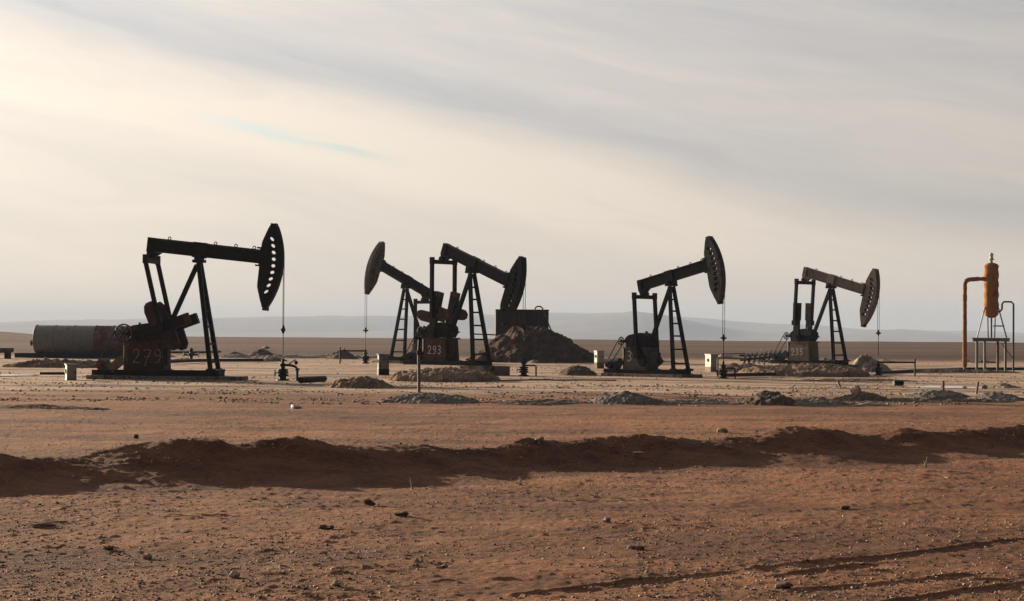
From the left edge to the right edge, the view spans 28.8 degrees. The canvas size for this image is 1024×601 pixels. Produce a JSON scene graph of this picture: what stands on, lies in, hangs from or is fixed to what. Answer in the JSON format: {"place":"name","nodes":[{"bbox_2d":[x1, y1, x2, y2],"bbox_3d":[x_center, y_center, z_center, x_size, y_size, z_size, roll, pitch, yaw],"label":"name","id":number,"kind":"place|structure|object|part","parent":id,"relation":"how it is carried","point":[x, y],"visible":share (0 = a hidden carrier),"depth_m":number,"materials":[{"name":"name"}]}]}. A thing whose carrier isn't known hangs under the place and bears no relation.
{"place":"outdoors","nodes":[
{"label":"outdoors","id":0,"kind":"place"},
{"bbox_2d":[0,331,1023,600],"bbox_3d":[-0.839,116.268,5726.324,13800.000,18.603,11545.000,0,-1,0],"label":"ground","id":1,"kind":"structure","parent":0,"point":[492,577],"depth_m":25.66,"materials":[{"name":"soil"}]},
{"bbox_2d":[0,348,13,358],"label":"steel trough","id":2,"kind":"object","parent":1,"relation":"on","point":[7,352],"visible":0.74,"depth_m":172.36,"materials":[{"name":"grey metal"}]},
{"bbox_2d":[0,374,36,375],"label":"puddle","id":3,"kind":"object","parent":1,"relation":"on","point":[16,374],"visible":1,"depth_m":102.86,"materials":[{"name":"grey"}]},
{"bbox_2d":[32,523,53,527],"bbox_3d":[-5.080,2.437,21.549,0.163,0.061,0.215,0,-1,33],"label":"earth clod","id":4,"kind":"object","parent":1,"relation":"on","point":[40,525],"visible":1,"depth_m":21.49,"materials":[{"name":"brown soil"}]},
{"bbox_2d":[2,357,96,367],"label":"earth heap","id":5,"kind":"object","parent":1,"relation":"on","point":[47,363],"visible":0.69,"depth_m":127.41,"materials":[{"name":"brown soil"}]},
{"bbox_2d":[39,372,64,374],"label":"ground pipe","id":6,"kind":"object","parent":1,"relation":"on","point":[51,373],"visible":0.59,"depth_m":101.24,"materials":[{"name":"black metal"}]},
{"bbox_2d":[0,404,107,409],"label":"spoil strip","id":7,"kind":"object","parent":1,"relation":"on","point":[36,406],"visible":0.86,"depth_m":56.73,"materials":[{"name":"soil"}]},
{"bbox_2d":[64,364,77,379],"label":"electrical cabinet","id":8,"kind":"object","parent":1,"relation":"on","point":[70,371],"visible":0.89,"depth_m":91.82,"materials":[{"name":"white metal"}]},
{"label":"door","id":9,"kind":"part","parent":8,"relation":"part of","materials":[{"name":"grey paint"}]},
{"bbox_2d":[15,325,130,357],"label":"storage tank","id":10,"kind":"object","parent":1,"relation":"on","point":[66,341],"visible":0.84,"depth_m":179.67,"materials":[{"name":"grey metal"}]},
{"bbox_2d":[103,545,114,549],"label":"earth clod","id":11,"kind":"object","parent":1,"relation":"on","point":[110,547],"visible":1,"depth_m":19.36,"materials":[{"name":"brown soil"}]},
{"bbox_2d":[143,553,151,559],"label":"rock","id":12,"kind":"object","parent":1,"relation":"on","point":[147,556],"visible":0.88,"depth_m":18.57,"materials":[{"name":"stone"}]},
{"bbox_2d":[86,375,247,380],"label":"concrete pad","id":13,"kind":"object","parent":1,"relation":"on","point":[220,378],"visible":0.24,"depth_m":94.15,"materials":[{"name":"grey concrete"}]},
{"bbox_2d":[91,223,284,375],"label":"pumpjack","id":14,"kind":"object","parent":13,"relation":"on","point":[161,333],"visible":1,"depth_m":94.69,"materials":[{"name":"black metal"}]},
{"bbox_2d":[176,515,199,516],"bbox_3d":[-3.717,2.470,22.820,0.268,0.023,0.014,1,-1,-15],"label":"twig","id":15,"kind":"object","parent":1,"relation":"on","point":[189,515],"visible":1,"depth_m":22.83,"materials":[{"name":"brown wood"}]},
{"bbox_2d":[183,348,198,358],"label":"valve tree","id":16,"kind":"object","parent":1,"relation":"on","point":[191,354],"visible":0.84,"depth_m":167.67,"materials":[{"name":"black metal"}]},
{"bbox_2d":[171,351,220,352],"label":"ground pipe","id":17,"kind":"object","parent":1,"relation":"on","point":[193,351],"visible":0.64,"depth_m":202.23,"materials":[{"name":"black metal"}]},
{"bbox_2d":[171,358,263,362],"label":"ground pipe","id":18,"kind":"object","parent":1,"relation":"on","point":[221,360],"visible":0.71,"depth_m":156.88,"materials":[{"name":"black metal"}]},
{"bbox_2d":[229,571,239,577],"bbox_3d":[-2.378,2.362,17.080,0.087,0.077,0.116,1,-1,-43],"label":"rock","id":19,"kind":"object","parent":1,"relation":"on","point":[233,574],"visible":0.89,"depth_m":17.06,"materials":[{"name":"grey stone"}]},
{"bbox_2d":[246,349,274,355],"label":"earth heap","id":20,"kind":"object","parent":1,"relation":"on","point":[259,352],"visible":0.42,"depth_m":199.18,"materials":[{"name":"soil"}]},
{"bbox_2d":[264,357,286,361],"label":"rubble heap","id":21,"kind":"object","parent":1,"relation":"on","point":[272,359],"visible":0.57,"depth_m":166.71,"materials":[{"name":"soil"}]},
{"bbox_2d":[242,354,326,357],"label":"spoil strip","id":22,"kind":"object","parent":1,"relation":"on","point":[286,356],"visible":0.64,"depth_m":192.45,"materials":[{"name":"soil"}]},
{"bbox_2d":[219,354,242,357],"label":"rubble heap","id":23,"kind":"object","parent":22,"relation":"on","point":[234,356],"visible":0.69,"depth_m":192.73,"materials":[{"name":"soil"}]},
{"bbox_2d":[274,359,299,380],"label":"wellhead","id":24,"kind":"object","parent":1,"relation":"on","point":[282,374],"visible":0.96,"depth_m":94.32,"materials":[{"name":"black metal"}]},
{"bbox_2d":[291,404,301,408],"bbox_3d":[-6.286,3.119,58.110,0.314,0.172,0.268,1,-1,-12],"label":"plastic sack","id":25,"kind":"object","parent":1,"relation":"on","point":[293,406],"visible":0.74,"depth_m":58.02,"materials":[{"name":"white plastic"}]},
{"bbox_2d":[298,376,326,382],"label":"ground pipe","id":26,"kind":"object","parent":1,"relation":"on","point":[310,379],"visible":1,"depth_m":88.15,"materials":[{"name":"black metal"}]},
{"bbox_2d":[317,524,333,529],"bbox_3d":[-2.010,2.465,21.574,0.218,0.074,0.143,0,-1,34],"label":"earth clod","id":27,"kind":"object","parent":1,"relation":"on","point":[325,526],"visible":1,"depth_m":21.54,"materials":[{"name":"brown soil"}]},
{"bbox_2d":[331,580,338,586],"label":"rock","id":28,"kind":"object","parent":1,"relation":"on","point":[335,583],"visible":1,"depth_m":16.57,"materials":[{"name":"grey stone"}]},
{"bbox_2d":[327,348,358,358],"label":"earth heap","id":29,"kind":"object","parent":1,"relation":"on","point":[344,355],"visible":0.71,"depth_m":188.71,"materials":[{"name":"soil"}]},
{"bbox_2d":[315,354,376,357],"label":"spoil strip","id":30,"kind":"object","parent":1,"relation":"on","point":[358,356],"visible":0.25,"depth_m":196.98,"materials":[{"name":"soil"}]},
{"bbox_2d":[339,347,370,363],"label":"wellhead","id":31,"kind":"object","parent":1,"relation":"on","point":[365,359],"visible":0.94,"depth_m":157.29,"materials":[{"name":"black metal"}]},
{"bbox_2d":[323,375,393,387],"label":"earth heap","id":32,"kind":"object","parent":1,"relation":"on","point":[365,381],"visible":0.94,"depth_m":81.90,"materials":[{"name":"brown soil"}]},
{"bbox_2d":[364,499,374,505],"bbox_3d":[-1.762,2.528,24.789,0.156,0.120,0.090,0,-1,31],"label":"rock","id":33,"kind":"object","parent":1,"relation":"on","point":[369,502],"visible":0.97,"depth_m":24.77,"materials":[{"name":"brown stone"}]},
{"bbox_2d":[377,354,389,374],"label":"electrical cabinet","id":34,"kind":"object","parent":1,"relation":"on","point":[382,364],"visible":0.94,"depth_m":109.56,"materials":[{"name":"white metal"}]},
{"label":"door","id":35,"kind":"part","parent":34,"relation":"part of","materials":[{"name":"grey paint"}]},
{"bbox_2d":[389,361,402,363],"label":"concrete pad","id":36,"kind":"object","parent":1,"relation":"on","point":[399,362],"visible":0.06,"depth_m":159.17,"materials":[{"name":"grey concrete"}]},
{"bbox_2d":[363,241,429,360],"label":"pumpjack","id":37,"kind":"object","parent":36,"relation":"on","point":[377,264],"visible":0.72,"depth_m":160.44,"materials":[{"name":"black metal"}]},
{"bbox_2d":[393,511,408,516],"bbox_3d":[-1.294,2.494,23.178,0.190,0.096,0.210,1,-1,-9],"label":"earth clod","id":38,"kind":"object","parent":1,"relation":"on","point":[403,513],"visible":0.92,"depth_m":23.11,"materials":[{"name":"brown soil"}]},
{"bbox_2d":[415,336,420,391],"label":"marker post","id":39,"kind":"object","parent":1,"relation":"on","point":[418,352],"visible":0.9,"depth_m":67.31,"materials":[{"name":"grey metal"}]},
{"bbox_2d":[378,392,479,403],"bbox_3d":[-2.755,3.187,65.195,4.060,0.363,4.600,0,-1,0],"label":"earth heap","id":40,"kind":"object","parent":1,"relation":"on","point":[426,398],"visible":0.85,"depth_m":64.06,"materials":[{"name":"grey soil"}]},
{"bbox_2d":[389,366,499,381],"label":"earth heap","id":41,"kind":"object","parent":1,"relation":"on","point":[446,374],"visible":0.82,"depth_m":95.13,"materials":[{"name":"brown soil"}]},
{"bbox_2d":[460,366,509,375],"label":"concrete pad","id":42,"kind":"object","parent":1,"relation":"on","point":[499,370],"visible":0.57,"depth_m":111.54,"materials":[{"name":"grey concrete"}]},
{"bbox_2d":[402,243,526,365],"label":"pumpjack","id":43,"kind":"object","parent":42,"relation":"on","point":[440,344],"visible":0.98,"depth_m":113.55,"materials":[{"name":"black metal"}]},
{"bbox_2d":[0,424,1023,497],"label":"earth ridge","id":44,"kind":"structure","parent":1,"relation":"on","point":[325,465],"depth_m":30.76,"materials":[{"name":"soil"}]},
{"bbox_2d":[1,427,1020,494],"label":"earth clods","id":45,"kind":"object","parent":44,"relation":"on","point":[552,453],"visible":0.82,"depth_m":32.66,"materials":[{"name":"brown soil"}]},
{"bbox_2d":[535,436,543,441],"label":"rock","id":46,"kind":"object","parent":44,"relation":"on","point":[540,438],"visible":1,"depth_m":33.07,"materials":[{"name":"beige stone"}]},
{"bbox_2d":[632,451,643,454],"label":"rock","id":47,"kind":"object","parent":44,"relation":"on","point":[636,452],"visible":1,"depth_m":33.15,"materials":[{"name":"stone"}]},
{"bbox_2d":[717,427,727,432],"bbox_3d":[4.800,2.997,45.500,0.279,0.192,0.272,0,-1,0],"label":"rock","id":48,"kind":"object","parent":44,"relation":"on","point":[723,430],"visible":0.71,"depth_m":45.40,"materials":[{"name":"beige stone"}]},
{"bbox_2d":[0,355,1023,406],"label":"field gravel","id":49,"kind":"structure","parent":1,"relation":"on","point":[340,403],"depth_m":78.13,"materials":[{"name":"brown gravel"}]},
{"bbox_2d":[517,358,536,375],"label":"wellhead","id":50,"kind":"object","parent":1,"relation":"on","point":[523,371],"visible":0.94,"depth_m":110.16,"materials":[{"name":"black metal"}]},
{"bbox_2d":[491,400,570,405],"bbox_3d":[0.598,3.271,63.856,3.001,0.180,2.530,0,-1,0],"label":"earth heap","id":51,"kind":"object","parent":1,"relation":"on","point":[533,402],"visible":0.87,"depth_m":63.38,"materials":[{"name":"soil"}]},
{"bbox_2d":[461,325,605,362],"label":"earth mound","id":52,"kind":"object","parent":1,"relation":"on","point":[518,344],"visible":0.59,"depth_m":172.66,"materials":[{"name":"soil"}]},
{"bbox_2d":[474,306,551,336],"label":"buried tank","id":53,"kind":"object","parent":52,"relation":"on","point":[534,317],"visible":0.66,"depth_m":180.16,"materials":[{"name":"black metal"}]},
{"bbox_2d":[527,360,540,362],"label":"rubble heap","id":54,"kind":"object","parent":1,"relation":"on","point":[534,361],"visible":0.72,"depth_m":167.33,"materials":[{"name":"grey soil"}]},
{"bbox_2d":[481,399,589,403],"bbox_3d":[1.103,3.289,64.705,4.758,0.196,2.070,0,-1,0],"label":"spoil strip","id":55,"kind":"object","parent":1,"relation":"on","point":[574,401],"visible":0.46,"depth_m":64.61,"materials":[{"name":"soil"}]},
{"bbox_2d":[547,488,555,500],"bbox_3d":[0.509,2.547,26.030,0.125,0.207,0.129,0,-1,37],"label":"dry tuft","id":56,"kind":"object","parent":1,"relation":"on","point":[552,499],"visible":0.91,"depth_m":26.04,"materials":[{"name":"beige plant"}]},
{"bbox_2d":[499,379,616,380],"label":"ground pipe","id":57,"kind":"object","parent":1,"relation":"on","point":[559,379],"visible":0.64,"depth_m":99.02,"materials":[{"name":"black metal"}]},
{"bbox_2d":[558,365,596,375],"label":"earth heap","id":58,"kind":"object","parent":1,"relation":"on","point":[576,370],"visible":0.91,"depth_m":113.97,"materials":[{"name":"soil"}]},
{"bbox_2d":[594,351,603,367],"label":"electrical cabinet","id":59,"kind":"object","parent":1,"relation":"on","point":[598,359],"visible":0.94,"depth_m":140.74,"materials":[{"name":"white metal"}]},
{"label":"door","id":60,"kind":"part","parent":59,"relation":"part of","materials":[{"name":"beige paint"}]},
{"bbox_2d":[602,517,610,522],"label":"rock","id":61,"kind":"object","parent":1,"relation":"on","point":[606,519],"visible":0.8,"depth_m":22.48,"materials":[{"name":"grey stone"}]},
{"bbox_2d":[587,391,666,404],"bbox_3d":[3.707,3.173,64.802,3.032,0.484,3.910,0,-1,0],"label":"earth heap","id":62,"kind":"object","parent":1,"relation":"on","point":[624,397],"visible":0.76,"depth_m":63.94,"materials":[{"name":"grey soil"}]},
{"bbox_2d":[626,545,644,548],"bbox_3d":[1.224,2.452,19.723,0.198,0.054,0.121,0,-1,22],"label":"earth clod","id":63,"kind":"object","parent":1,"relation":"on","point":[635,547],"visible":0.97,"depth_m":19.70,"materials":[{"name":"brown soil"}]},
{"bbox_2d":[604,358,670,362],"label":"spoil strip","id":64,"kind":"object","parent":1,"relation":"on","point":[616,359],"visible":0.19,"depth_m":178.50,"materials":[{"name":"soil"}]},
{"bbox_2d":[601,373,701,377],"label":"concrete pad","id":65,"kind":"object","parent":1,"relation":"on","point":[657,375],"visible":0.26,"depth_m":109.61,"materials":[{"name":"grey concrete"}]},
{"bbox_2d":[603,236,726,373],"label":"pumpjack","id":66,"kind":"object","parent":65,"relation":"on","point":[641,354],"visible":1,"depth_m":110.15,"materials":[{"name":"black metal"}]},
{"bbox_2d":[665,399,743,404],"bbox_3d":[5.946,3.303,64.925,4.138,0.187,2.070,0,-1,0],"label":"spoil strip","id":67,"kind":"object","parent":1,"relation":"on","point":[700,401],"visible":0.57,"depth_m":64.50,"materials":[{"name":"grey soil"}]},
{"bbox_2d":[704,354,718,371],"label":"electrical cabinet","id":68,"kind":"object","parent":1,"relation":"on","point":[710,362],"visible":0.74,"depth_m":129.19,"materials":[{"name":"white metal"}]},
{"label":"door","id":69,"kind":"part","parent":68,"relation":"part of","materials":[{"name":"beige paint"}]},
{"bbox_2d":[716,361,735,378],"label":"wellhead","id":70,"kind":"object","parent":1,"relation":"on","point":[723,372],"visible":0.95,"depth_m":107.22,"materials":[{"name":"black metal"}]},
{"bbox_2d":[719,363,744,371],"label":"earth heap","id":71,"kind":"object","parent":1,"relation":"on","point":[737,367],"visible":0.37,"depth_m":130.38,"materials":[{"name":"brown soil"}]},
{"bbox_2d":[717,357,746,376],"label":"ground pipe","id":72,"kind":"object","parent":1,"relation":"on","point":[718,358],"visible":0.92,"depth_m":119.02,"materials":[{"name":"black metal"}]},
{"bbox_2d":[733,363,760,367],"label":"earth heap","id":73,"kind":"object","parent":1,"relation":"on","point":[747,365],"visible":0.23,"depth_m":130.90,"materials":[{"name":"brown soil"}]},
{"bbox_2d":[726,372,775,376],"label":"ground pipe","id":74,"kind":"object","parent":1,"relation":"on","point":[753,374],"visible":0.78,"depth_m":111.29,"materials":[{"name":"black metal"}]},
{"bbox_2d":[739,347,781,364],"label":"valve manifold","id":75,"kind":"object","parent":1,"relation":"on","point":[749,359],"visible":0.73,"depth_m":166.58,"materials":[{"name":"black metal"}]},
{"bbox_2d":[740,390,795,405],"bbox_3d":[8.397,3.182,64.945,2.154,0.509,3.680,0,-1,0],"label":"earth heap","id":76,"kind":"object","parent":1,"relation":"on","point":[769,398],"visible":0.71,"depth_m":64.08,"materials":[{"name":"soil"}]},
{"bbox_2d":[773,581,793,588],"bbox_3d":[2.279,2.414,16.819,0.180,0.074,0.177,0,-1,37],"label":"earth clod","id":77,"kind":"object","parent":1,"relation":"on","point":[782,585],"visible":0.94,"depth_m":16.79,"materials":[{"name":"grey stone"}]},
{"bbox_2d":[738,363,869,376],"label":"earth heap","id":78,"kind":"object","parent":1,"relation":"on","point":[809,369],"visible":0.82,"depth_m":115.61,"materials":[{"name":"brown soil"}]},
{"bbox_2d":[779,364,858,367],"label":"concrete pad","id":79,"kind":"object","parent":1,"relation":"on","point":[855,366],"visible":0.1,"depth_m":122.19,"materials":[{"name":"grey concrete"}]},
{"bbox_2d":[770,267,880,364],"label":"pumpjack","id":80,"kind":"object","parent":79,"relation":"on","point":[802,346],"visible":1,"depth_m":123.56,"materials":[{"name":"black metal"}]},
{"bbox_2d":[793,396,847,405],"bbox_3d":[10.020,3.297,65.156,2.676,0.324,2.990,0,-1,0],"label":"earth heap","id":81,"kind":"object","parent":1,"relation":"on","point":[817,401],"visible":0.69,"depth_m":64.45,"materials":[{"name":"grey soil"}]},
{"bbox_2d":[850,385,860,393],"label":"rock","id":82,"kind":"object","parent":1,"relation":"on","point":[855,389],"visible":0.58,"depth_m":78.10,"materials":[{"name":"beige stone"}]},
{"bbox_2d":[801,378,918,381],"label":"spoil strip","id":83,"kind":"object","parent":1,"relation":"on","point":[844,379],"visible":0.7,"depth_m":103.13,"materials":[{"name":"brown soil"}]},
{"bbox_2d":[832,391,888,400],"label":"earth heap","id":84,"kind":"object","parent":1,"relation":"on","point":[862,396],"visible":0.73,"depth_m":69.36,"materials":[{"name":"soil"}]},
{"bbox_2d":[836,400,889,405],"bbox_3d":[10.679,3.360,65.161,3.831,0.213,2.300,0,-1,0],"label":"spoil strip","id":85,"kind":"object","parent":1,"relation":"on","point":[867,403],"visible":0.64,"depth_m":64.61,"materials":[{"name":"soil"}]},
{"bbox_2d":[852,354,890,371],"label":"earth heap","id":86,"kind":"object","parent":1,"relation":"on","point":[866,363],"visible":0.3,"depth_m":134.36,"materials":[{"name":"soil"}]},
{"bbox_2d":[872,358,915,375],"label":"wellhead","id":87,"kind":"object","parent":1,"relation":"on","point":[878,370],"visible":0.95,"depth_m":120.28,"materials":[{"name":"black metal"}]},
{"bbox_2d":[892,380,903,385],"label":"ground pipe","id":88,"kind":"object","parent":1,"relation":"on","point":[897,382],"visible":1,"depth_m":90.28,"materials":[{"name":"black metal"}]},
{"bbox_2d":[920,458,930,467],"bbox_3d":[6.857,2.691,32.942,0.168,0.217,0.194,0,-1,0],"label":"dry tuft","id":89,"kind":"object","parent":1,"relation":"on","point":[925,465],"visible":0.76,"depth_m":32.87,"materials":[{"name":"beige plant"}]},
{"bbox_2d":[901,389,969,398],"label":"earth heap","id":90,"kind":"object","parent":1,"relation":"on","point":[937,392],"visible":0.66,"depth_m":73.32,"materials":[{"name":"grey soil"}]},
{"bbox_2d":[907,386,983,388],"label":"puddle","id":91,"kind":"object","parent":1,"relation":"on","point":[945,387],"visible":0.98,"depth_m":89.71,"materials":[{"name":"grey liquid"}]},
{"bbox_2d":[885,396,1014,402],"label":"spoil strip","id":92,"kind":"object","parent":1,"relation":"on","point":[938,399],"visible":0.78,"depth_m":69.06,"materials":[{"name":"soil"}]},
{"bbox_2d":[881,367,1023,373],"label":"ground pipe","id":93,"kind":"object","parent":1,"relation":"on","point":[967,368],"visible":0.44,"depth_m":144.51,"materials":[{"name":"black metal"}]},
{"bbox_2d":[916,368,1019,372],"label":"earth heap","id":94,"kind":"object","parent":1,"relation":"on","point":[952,370],"visible":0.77,"depth_m":133.32,"materials":[{"name":"soil"}]},
{"bbox_2d":[962,277,984,369],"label":"lagged pipe","id":95,"kind":"object","parent":1,"relation":"on","point":[964,333],"visible":0.92,"depth_m":138.17,"materials":[{"name":"orange metal"}]},
{"bbox_2d":[971,360,999,362],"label":"rubble heap","id":96,"kind":"object","parent":1,"relation":"on","point":[981,361],"visible":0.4,"depth_m":192.64,"materials":[{"name":"soil"}]},
{"bbox_2d":[972,338,1009,370],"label":"steel table","id":97,"kind":"object","parent":1,"relation":"on","point":[997,340],"visible":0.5,"depth_m":137.95,"materials":[{"name":"grey metal"}]},
{"bbox_2d":[977,253,1006,337],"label":"separator vessel","id":98,"kind":"object","parent":97,"relation":"on","point":[991,292],"visible":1,"depth_m":137.92,"materials":[{"name":"orange metal"}]},
{"bbox_2d":[998,301,1013,370],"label":"vent pipe","id":99,"kind":"object","parent":98,"relation":"attached to","point":[1012,356],"visible":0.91,"depth_m":138.23,"materials":[{"name":"grey metal"}]},
{"bbox_2d":[965,392,1023,400],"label":"earth heap","id":100,"kind":"object","parent":1,"relation":"on","point":[998,396],"visible":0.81,"depth_m":71.62,"materials":[{"name":"grey soil"}]},
{"bbox_2d":[987,383,1020,387],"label":"earth heap","id":101,"kind":"object","parent":1,"relation":"on","point":[1003,385],"visible":0.79,"depth_m":90.20,"materials":[{"name":"soil"}]},
{"bbox_2d":[0,312,1023,335],"bbox_3d":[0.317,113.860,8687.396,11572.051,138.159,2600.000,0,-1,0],"label":"hills","id":102,"kind":"structure","parent":0,"point":[317,324],"depth_m":8333.10,"materials":[{"name":"grey"}]},
{"bbox_2d":[0,0,1023,332],"label":"sky","id":103,"kind":"structure","parent":0,"point":[599,144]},
{"bbox_2d":[186,311,1023,342],"bbox_3d":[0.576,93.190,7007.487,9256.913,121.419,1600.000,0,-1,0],"label":"hills","id":104,"kind":"structure","parent":0,"point":[615,326],"depth_m":6730.80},
{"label":"rubble heap","id":105,"kind":"object","parent":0,"visible":0},
{"bbox_2d":[219,351,247,355],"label":"earth heap","id":106,"kind":"object","parent":105,"relation":"on","point":[231,353],"visible":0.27,"depth_m":197.71,"materials":[{"name":"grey soil"}]}
]}

